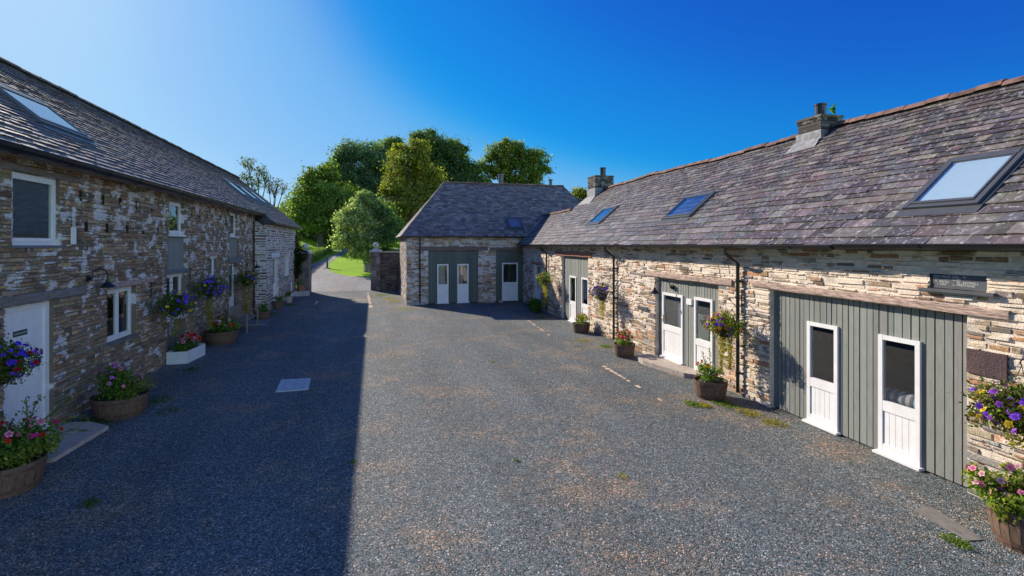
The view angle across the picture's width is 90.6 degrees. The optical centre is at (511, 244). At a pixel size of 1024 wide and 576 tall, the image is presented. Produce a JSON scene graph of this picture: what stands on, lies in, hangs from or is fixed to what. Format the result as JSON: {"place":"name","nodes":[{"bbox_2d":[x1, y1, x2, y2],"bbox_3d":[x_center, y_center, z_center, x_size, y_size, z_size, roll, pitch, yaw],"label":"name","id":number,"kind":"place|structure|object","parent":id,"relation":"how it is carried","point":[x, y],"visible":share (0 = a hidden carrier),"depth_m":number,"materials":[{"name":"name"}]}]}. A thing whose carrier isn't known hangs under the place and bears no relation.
{"place":"outdoors","nodes":[
{"label":"outdoors","id":0,"kind":"place"},
{"bbox_2d":[296,236,330,249],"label":"lawn bank","id":1,"kind":"structure","parent":0,"point":[311,244],"depth_m":76.06,"materials":[{"name":"green plant"}]},
{"bbox_2d":[279,196,407,244],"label":"shrubbery","id":2,"kind":"object","parent":1,"relation":"on","point":[326,236],"visible":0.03,"depth_m":81.88,"materials":[{"name":"green plant"}]},
{"bbox_2d":[311,248,399,291],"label":"drive","id":3,"kind":"structure","parent":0,"point":[324,278],"depth_m":39.85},
{"bbox_2d":[313,242,399,276],"bbox_3d":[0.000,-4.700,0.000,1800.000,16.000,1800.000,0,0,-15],"label":"ground","id":4,"kind":"structure","parent":0,"point":[343,264],"depth_m":51.41,"materials":[{"name":"green plant"}]},
{"bbox_2d":[234,156,272,196],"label":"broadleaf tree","id":5,"kind":"object","parent":4,"relation":"on","point":[251,178],"visible":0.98,"depth_m":101.85,"materials":[{"name":"green plant"}]},
{"bbox_2d":[261,177,287,208],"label":"tree","id":6,"kind":"object","parent":4,"relation":"on","point":[269,185],"visible":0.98,"depth_m":100.79,"materials":[{"name":"green plant"}]},
{"bbox_2d":[282,160,359,240],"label":"broadleaf tree","id":7,"kind":"object","parent":4,"relation":"on","point":[344,177],"visible":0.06,"depth_m":80.96,"materials":[{"name":"green plant"}]},
{"bbox_2d":[309,245,332,263],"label":"hedge","id":8,"kind":"object","parent":4,"relation":"on","point":[320,252],"visible":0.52,"depth_m":58.76,"materials":[{"name":"green plant"}]},
{"bbox_2d":[282,159,361,246],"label":"broadleaf tree","id":9,"kind":"object","parent":4,"relation":"on","point":[323,197],"visible":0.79,"depth_m":70.07,"materials":[{"name":"green plant"}]},
{"bbox_2d":[323,134,395,201],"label":"broadleaf tree","id":10,"kind":"object","parent":4,"relation":"on","point":[346,157],"visible":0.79,"depth_m":84.30,"materials":[{"name":"green plant"}]},
{"bbox_2d":[326,189,399,271],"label":"tree","id":11,"kind":"object","parent":4,"relation":"on","point":[365,210],"visible":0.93,"depth_m":45.19,"materials":[{"name":"green plant"}]},
{"bbox_2d":[359,197,404,247],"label":"broadleaf tree","id":12,"kind":"object","parent":4,"relation":"on","point":[402,226],"visible":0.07,"depth_m":59.35,"materials":[{"name":"green plant"}]},
{"bbox_2d":[361,134,404,199],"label":"broadleaf tree","id":13,"kind":"object","parent":4,"relation":"on","point":[388,141],"visible":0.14,"depth_m":88.83,"materials":[{"name":"green plant"}]},
{"bbox_2d":[380,252,399,290],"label":"garden wall","id":14,"kind":"structure","parent":4,"relation":"on","point":[388,271],"depth_m":34.93,"materials":[{"name":"stone"}]},
{"bbox_2d":[376,136,451,223],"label":"broadleaf tree","id":15,"kind":"object","parent":4,"relation":"on","point":[414,179],"visible":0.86,"depth_m":72.38,"materials":[{"name":"green plant"}]},
{"bbox_2d":[406,126,487,183],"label":"broadleaf tree","id":16,"kind":"object","parent":4,"relation":"on","point":[447,152],"visible":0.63,"depth_m":86.62,"materials":[{"name":"green plant"}]},
{"bbox_2d":[473,137,555,183],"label":"broadleaf tree","id":17,"kind":"object","parent":4,"relation":"on","point":[531,167],"visible":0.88,"depth_m":90.99,"materials":[{"name":"green plant"}]},
{"bbox_2d":[570,186,586,201],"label":"broadleaf tree","id":18,"kind":"object","parent":4,"relation":"on","point":[579,193],"visible":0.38,"depth_m":61.66,"materials":[{"name":"green plant"}]},
{"bbox_2d":[0,290,1023,575],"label":"gravel yard","id":19,"kind":"structure","parent":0,"point":[434,420],"depth_m":7.22,"materials":[{"name":"grey gravel"}]},
{"bbox_2d":[0,394,90,499],"bbox_3d":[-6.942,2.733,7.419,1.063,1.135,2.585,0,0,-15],"label":"barrel planter","id":20,"kind":"object","parent":19,"relation":"on","point":[23,457],"visible":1,"depth_m":6.79,"materials":[{"name":"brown wood"}]},
{"bbox_2d":[45,421,108,462],"bbox_3d":[-7.488,3.265,8.423,0.900,0.070,1.800,0,0,-15],"label":"doorstep","id":21,"kind":"object","parent":19,"relation":"on","point":[71,441],"visible":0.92,"depth_m":8.56,"materials":[{"name":"grey stone"}]},
{"bbox_2d":[90,360,158,420],"bbox_3d":[-7.569,2.772,9.841,0.985,1.055,1.132,0,0,-15],"label":"barrel planter","id":22,"kind":"object","parent":19,"relation":"on","point":[120,400],"visible":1,"depth_m":9.59,"materials":[{"name":"brown wood"}]},
{"bbox_2d":[0,56,265,444],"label":"stone barn","id":23,"kind":"structure","parent":19,"relation":"on","point":[87,187],"depth_m":10.70,"materials":[{"name":"stone"}]},
{"bbox_2d":[13,329,27,337],"bbox_3d":[-8.061,1.455,8.309,0.010,0.090,0.343,0,0,-15],"label":"door sign","id":24,"kind":"object","parent":23,"relation":"attached to","point":[20,333],"visible":1,"depth_m":8.30,"materials":[{"name":"grey metal"}]},
{"bbox_2d":[0,331,51,390],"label":"hanging basket","id":25,"kind":"object","parent":23,"relation":"hanging from","point":[11,367],"visible":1,"depth_m":6.94,"materials":[{"name":"plant"}]},
{"bbox_2d":[3,301,48,444],"bbox_3d":[-8.111,2.117,8.387,0.100,2.265,1.260,0,0,-15],"label":"door","id":26,"kind":"structure","parent":23,"relation":"in","point":[34,317],"depth_m":8.56,"materials":[{"name":"white paint"}]},
{"bbox_2d":[9,171,64,247],"bbox_3d":[-8.097,-0.552,8.583,0.190,1.235,1.390,0,0,-15],"label":"window","id":27,"kind":"structure","parent":23,"relation":"in","point":[32,196],"depth_m":8.66,"materials":[{"name":"glass"}]},
{"bbox_2d":[85,268,115,287],"bbox_3d":[-8.339,0.679,10.276,0.510,0.401,0.296,0,0,-42],"label":"wall lamp","id":28,"kind":"object","parent":23,"relation":"attached to","point":[107,284],"visible":1,"depth_m":10.25,"materials":[{"name":"black metal"}]},
{"bbox_2d":[106,286,139,346],"bbox_3d":[-8.910,1.588,11.481,0.230,1.215,1.510,0,0,-15],"label":"window","id":29,"kind":"structure","parent":23,"relation":"in","point":[116,334],"depth_m":11.51,"materials":[{"name":"white paint"}]},
{"bbox_2d":[170,320,174,334],"bbox_3d":[-9.804,2.355,14.621,0.024,0.450,0.340,0,0,-15],"label":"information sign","id":30,"kind":"object","parent":23,"relation":"attached to","point":[171,327],"visible":0.38,"depth_m":14.54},
{"bbox_2d":[152,286,200,336],"bbox_3d":[-8.646,1.725,13.064,1.060,1.333,1.221,0,0,-15],"label":"hanging basket","id":31,"kind":"object","parent":23,"relation":"hanging from","point":[174,308],"visible":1,"depth_m":12.97,"materials":[{"name":"plant"}]},
{"bbox_2d":[168,201,185,236],"bbox_3d":[-9.771,-0.722,14.666,0.210,0.995,1.270,0,0,-15],"label":"window","id":32,"kind":"structure","parent":23,"relation":"in","point":[177,233],"depth_m":15.10,"materials":[{"name":"white paint"}]},
{"bbox_2d":[166,273,187,321],"bbox_3d":[-9.787,1.492,14.647,0.250,1.305,1.600,0,0,-15],"label":"window","id":33,"kind":"structure","parent":23,"relation":"in","point":[170,276],"depth_m":14.79,"materials":[{"name":"white paint"}]},
{"bbox_2d":[188,272,230,329],"bbox_3d":[-9.434,1.766,15.847,1.171,1.834,1.446,0,0,-15],"label":"hanging basket","id":34,"kind":"object","parent":23,"relation":"hanging from","point":[207,290],"visible":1,"depth_m":15.69,"materials":[{"name":"plant"}]},
{"bbox_2d":[210,256,215,278],"bbox_3d":[-10.680,0.812,17.989,0.210,0.825,0.880,0,0,-15],"label":"window","id":35,"kind":"structure","parent":23,"relation":"in","point":[211,257],"depth_m":18.24,"materials":[{"name":"white paint"}]},
{"bbox_2d":[229,264,233,315],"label":"door","id":36,"kind":"structure","parent":23,"relation":"in","point":[231,299],"depth_m":20.96,"materials":[{"name":"white paint"}]},
{"bbox_2d":[230,213,238,237],"bbox_3d":[-11.414,-0.778,20.671,0.210,1.005,1.220,0,0,-15],"label":"window","id":37,"kind":"structure","parent":23,"relation":"in","point":[232,214],"depth_m":21.08,"materials":[{"name":"white paint"}]},
{"bbox_2d":[231,267,259,313],"bbox_3d":[-10.700,1.891,20.400,1.229,1.984,1.209,0,0,44],"label":"hanging basket","id":38,"kind":"object","parent":23,"relation":"hanging from","point":[246,280],"visible":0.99,"depth_m":20.27,"materials":[{"name":"plant"}]},
{"bbox_2d":[166,331,204,364],"bbox_3d":[-9.321,2.912,14.556,0.620,0.775,1.300,0,0,-15],"label":"planter trough","id":39,"kind":"object","parent":19,"relation":"on","point":[182,352],"visible":1,"depth_m":14.25,"materials":[{"name":"paint"}]},
{"bbox_2d":[107,150,302,316],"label":"stone cottage","id":40,"kind":"structure","parent":19,"relation":"on","point":[275,233],"depth_m":26.28,"materials":[{"name":"stone"}]},
{"bbox_2d":[273,258,275,300],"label":"door","id":41,"kind":"structure","parent":40,"relation":"in","point":[274,259],"depth_m":27.37,"materials":[{"name":"white paint"}]},
{"bbox_2d":[284,256,289,277],"bbox_3d":[-13.511,1.312,30.154,0.250,1.265,1.820,0,0,-15],"label":"window","id":42,"kind":"structure","parent":40,"relation":"in","point":[285,257],"depth_m":30.71,"materials":[{"name":"white paint"}]},
{"bbox_2d":[295,233,302,290],"bbox_3d":[-14.331,1.245,33.710,0.920,4.111,0.920,0,0,-15],"label":"ivy","id":43,"kind":"object","parent":40,"relation":"attached to","point":[297,237],"visible":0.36,"depth_m":33.64,"materials":[{"name":"green plant"}]},
{"bbox_2d":[203,313,241,344],"bbox_3d":[-9.638,2.793,16.995,1.118,1.014,1.215,0,0,25],"label":"barrel planter","id":44,"kind":"object","parent":19,"relation":"on","point":[226,331],"visible":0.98,"depth_m":16.66,"materials":[{"name":"brown wood"}]},
{"bbox_2d":[230,301,258,332],"bbox_3d":[-10.351,2.800,19.666,0.630,1.000,1.830,0,0,-15],"label":"garden bench","id":45,"kind":"object","parent":19,"relation":"on","point":[236,311],"visible":0.91,"depth_m":19.49,"materials":[{"name":"grey wood"}]},
{"bbox_2d":[237,319,269,326],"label":"paving slab","id":46,"kind":"structure","parent":19,"relation":"on","point":[261,322],"depth_m":20.98,"materials":[{"name":"stone"}]},
{"bbox_2d":[254,301,270,319],"bbox_3d":[-11.014,2.908,22.399,0.683,0.785,0.712,0,0,-44],"label":"barrel planter","id":47,"kind":"object","parent":19,"relation":"on","point":[264,312],"visible":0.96,"depth_m":22.23,"materials":[{"name":"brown wood"}]},
{"bbox_2d":[271,293,283,308],"bbox_3d":[-11.959,2.898,25.861,0.591,0.804,0.563,0,0,-15],"label":"flower pot","id":48,"kind":"object","parent":19,"relation":"on","point":[277,303],"visible":1,"depth_m":25.73,"materials":[{"name":"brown wood"}]},
{"bbox_2d":[284,290,292,302],"bbox_3d":[-12.632,2.932,28.682,0.460,0.736,0.539,0,0,-15],"label":"flower pot","id":49,"kind":"object","parent":19,"relation":"on","point":[288,297],"visible":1,"depth_m":28.56,"materials":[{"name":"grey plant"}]},
{"bbox_2d":[276,378,310,391],"bbox_3d":[-5.098,3.288,11.870,0.730,0.024,1.070,0,0,-15],"label":"drain cover","id":50,"kind":"object","parent":19,"relation":"on","point":[285,385],"visible":1,"depth_m":11.84,"materials":[{"name":"metal"}]},
{"bbox_2d":[292,291,309,295],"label":"stone block","id":51,"kind":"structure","parent":19,"relation":"on","point":[300,293],"depth_m":31.96,"materials":[{"name":"grey stone"}]},
{"bbox_2d":[295,278,305,290],"bbox_3d":[-13.451,2.564,32.157,0.623,0.833,0.706,0,0,2],"label":"flower pot","id":52,"kind":"object","parent":51,"relation":"on","point":[300,287],"visible":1,"depth_m":32.06,"materials":[{"name":"wood"}]},
{"bbox_2d":[298,243,312,291],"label":"gate pillar","id":53,"kind":"structure","parent":19,"relation":"on","point":[306,268],"depth_m":33.29,"materials":[{"name":"stone"}]},
{"bbox_2d":[294,247,309,284],"bbox_3d":[-13.857,1.724,33.240,1.158,3.153,0.860,0,0,-15],"label":"ivy","id":54,"kind":"object","parent":53,"relation":"attached to","point":[300,260],"visible":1,"depth_m":33.11,"materials":[{"name":"green plant"}]},
{"bbox_2d":[370,242,381,289],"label":"gate pillar","id":55,"kind":"structure","parent":19,"relation":"on","point":[375,267],"depth_m":35.04,"materials":[{"name":"stone"}]},
{"bbox_2d":[396,256,398,292],"bbox_3d":[-7.721,2.040,34.175,0.168,2.486,0.451,0,0,-7],"label":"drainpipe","id":56,"kind":"object","parent":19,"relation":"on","point":[397,275],"visible":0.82,"depth_m":34.03,"materials":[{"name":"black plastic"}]},
{"bbox_2d":[395,174,579,304],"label":"stone house","id":57,"kind":"structure","parent":19,"relation":"on","point":[459,241],"depth_m":28.88,"materials":[{"name":"stone"}]},
{"bbox_2d":[436,264,447,303],"bbox_3d":[-3.827,2.190,28.049,0.700,2.180,0.140,0,0,-15],"label":"door","id":58,"kind":"structure","parent":57,"relation":"in","point":[442,289],"depth_m":28.05,"materials":[{"name":"white paint"}]},
{"bbox_2d":[457,264,468,302],"bbox_3d":[-2.742,2.190,28.346,0.710,2.180,0.140,0,0,-15],"label":"door","id":59,"kind":"structure","parent":57,"relation":"in","point":[462,289],"depth_m":28.36,"materials":[{"name":"white paint"}]},
{"bbox_2d":[502,263,518,300],"bbox_3d":[-0.114,2.150,29.065,1.020,2.180,0.140,0,0,-15],"label":"door","id":60,"kind":"structure","parent":57,"relation":"in","point":[509,290],"depth_m":29.07,"materials":[{"name":"white paint"}]},
{"bbox_2d":[315,292,662,400],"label":"kerb stones","id":61,"kind":"object","parent":19,"relation":"on","point":[371,306],"visible":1,"depth_m":13.40,"materials":[{"name":"stone"}]},
{"bbox_2d":[77,293,975,549],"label":"weeds","id":62,"kind":"object","parent":19,"relation":"on","point":[695,403],"visible":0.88,"depth_m":9.76,"materials":[{"name":"green plant"}]},
{"bbox_2d":[524,296,542,313],"bbox_3d":[1.108,2.977,24.858,0.966,0.775,1.841,0,0,-15],"label":"leafy shrub","id":63,"kind":"object","parent":19,"relation":"on","point":[534,305],"visible":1,"depth_m":24.34,"materials":[{"name":"green plant"}]},
{"bbox_2d":[572,312,589,333],"bbox_3d":[2.597,2.938,18.965,0.660,0.725,0.684,0,0,34],"label":"barrel planter","id":64,"kind":"object","parent":19,"relation":"on","point":[581,325],"visible":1,"depth_m":18.78,"materials":[{"name":"brown wood"}]},
{"bbox_2d":[614,329,634,357],"bbox_3d":[3.303,2.909,14.910,0.623,0.783,0.644,0,0,-15],"label":"barrel planter","id":65,"kind":"object","parent":19,"relation":"on","point":[624,346],"visible":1,"depth_m":14.72,"materials":[{"name":"brown wood"}]},
{"bbox_2d":[636,354,700,378],"bbox_3d":[4.075,3.240,13.493,0.724,0.120,2.382,0,0,-19],"label":"doorstep","id":66,"kind":"object","parent":19,"relation":"on","point":[659,363],"visible":0.78,"depth_m":13.29,"materials":[{"name":"beige stone"}]},
{"bbox_2d":[693,347,727,400],"bbox_3d":[4.285,2.775,10.938,0.701,1.051,0.701,0,0,-15],"label":"barrel planter","id":67,"kind":"object","parent":19,"relation":"on","point":[708,385],"visible":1,"depth_m":10.79,"materials":[{"name":"brown wood"}]},
{"bbox_2d":[516,75,1023,499],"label":"stone barn","id":68,"kind":"structure","parent":19,"relation":"on","point":[819,249],"depth_m":9.32,"materials":[{"name":"stone"}]},
{"bbox_2d":[535,265,539,299],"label":"door","id":69,"kind":"structure","parent":68,"relation":"in","point":[537,289],"depth_m":26.54,"materials":[{"name":"white paint"}]},
{"bbox_2d":[536,270,553,305],"bbox_3d":[1.516,1.970,23.228,0.855,1.782,1.090,0,0,-15],"label":"hanging basket","id":70,"kind":"object","parent":68,"relation":"hanging from","point":[543,280],"visible":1,"depth_m":23.16,"materials":[{"name":"plant"}]},
{"bbox_2d":[568,275,576,321],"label":"door","id":71,"kind":"structure","parent":68,"relation":"in","point":[572,304],"depth_m":21.46,"materials":[{"name":"white paint"}]},
{"bbox_2d":[581,277,587,321],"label":"door","id":72,"kind":"structure","parent":68,"relation":"in","point":[584,307],"depth_m":20.37,"materials":[{"name":"white paint"}]},
{"bbox_2d":[588,279,614,319],"bbox_3d":[2.988,1.834,17.159,0.825,1.430,1.019,0,0,-1],"label":"hanging basket","id":73,"kind":"object","parent":68,"relation":"hanging from","point":[601,293],"visible":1,"depth_m":17.03,"materials":[{"name":"plant"}]},
{"bbox_2d":[637,305,647,310],"bbox_3d":[3.932,1.930,15.264,0.023,0.100,0.620,0,0,-14],"label":"name plate","id":74,"kind":"object","parent":68,"relation":"attached to","point":[642,308],"visible":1,"depth_m":15.24,"materials":[{"name":"metal"}]},
{"bbox_2d":[649,279,674,293],"bbox_3d":[4.150,1.169,14.020,0.687,0.401,0.300,0,0,21],"label":"wall lamp","id":75,"kind":"object","parent":68,"relation":"attached to","point":[655,291],"visible":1,"depth_m":13.99,"materials":[{"name":"black metal"}]},
{"bbox_2d":[659,292,683,364],"bbox_3d":[4.444,2.265,13.947,0.305,1.830,1.220,0,0,-14],"label":"door","id":76,"kind":"structure","parent":68,"relation":"in","point":[673,331],"depth_m":13.99,"materials":[{"name":"white paint"}]},
{"bbox_2d":[694,297,712,374],"bbox_3d":[4.741,2.260,12.512,0.070,1.860,0.750,0,0,-14],"label":"door","id":77,"kind":"structure","parent":68,"relation":"in","point":[700,345],"depth_m":12.62,"materials":[{"name":"white paint"}]},
{"bbox_2d":[703,301,746,371],"bbox_3d":[4.518,2.011,10.809,0.904,1.584,0.966,0,0,-15],"label":"hanging basket","id":78,"kind":"object","parent":68,"relation":"hanging from","point":[726,325],"visible":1,"depth_m":10.74,"materials":[{"name":"plant"}]},
{"bbox_2d":[802,321,840,434],"bbox_3d":[5.537,2.350,9.067,0.140,1.860,0.740,0,0,-14],"label":"door","id":79,"kind":"structure","parent":68,"relation":"in","point":[822,395],"depth_m":9.04,"materials":[{"name":"white paint"}]},
{"bbox_2d":[829,103,836,113],"bbox_3d":[7.705,-3.234,12.180,0.154,0.268,0.231,0,0,-15],"label":"fern","id":80,"kind":"object","parent":68,"relation":"attached to","point":[833,108],"visible":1,"depth_m":12.14,"materials":[{"name":"green plant"}]},
{"bbox_2d":[872,334,925,471],"bbox_3d":[5.867,2.355,7.702,0.140,1.870,0.730,0,0,-14],"label":"door","id":81,"kind":"structure","parent":68,"relation":"in","point":[899,426],"depth_m":7.68,"materials":[{"name":"white paint"}]},
{"bbox_2d":[918,274,996,296],"bbox_3d":[5.985,0.537,6.809,0.140,0.235,0.920,0,0,-14],"label":"slate plaque","id":82,"kind":"object","parent":68,"relation":"attached to","point":[961,283],"visible":1,"depth_m":6.80,"materials":[{"name":"grey stone"}]},
{"bbox_2d":[948,366,1023,463],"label":"hanging basket","id":83,"kind":"object","parent":68,"relation":"hanging from","point":[1007,405],"visible":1,"depth_m":5.77,"materials":[{"name":"plant"}]},
{"bbox_2d":[915,505,983,540],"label":"stone slab","id":84,"kind":"structure","parent":19,"relation":"on","point":[938,517],"depth_m":5.96,"materials":[{"name":"grey stone"}]},
{"bbox_2d":[961,462,1023,554],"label":"barrel planter","id":85,"kind":"object","parent":19,"relation":"on","point":[1004,502],"visible":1,"depth_m":5.55,"materials":[{"name":"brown wood"}]},
{"bbox_3d":[6.419,2.860,8.313,1.050,0.680,2.000,0,0,-14],"label":"sofa","id":86,"kind":"object","parent":19,"relation":"on","visible":0},
{"bbox_2d":[886,387,914,408],"bbox_3d":[6.054,2.400,7.886,0.240,0.240,0.900,0,0,-15],"label":"cushion","id":87,"kind":"object","parent":86,"relation":"on","point":[904,398],"visible":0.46,"depth_m":7.80,"materials":[{"name":"fabric"}]},
{"bbox_2d":[0,0,1023,206],"label":"sky","id":88,"kind":"structure","parent":0,"point":[633,89],"materials":[{"name":"blue"}]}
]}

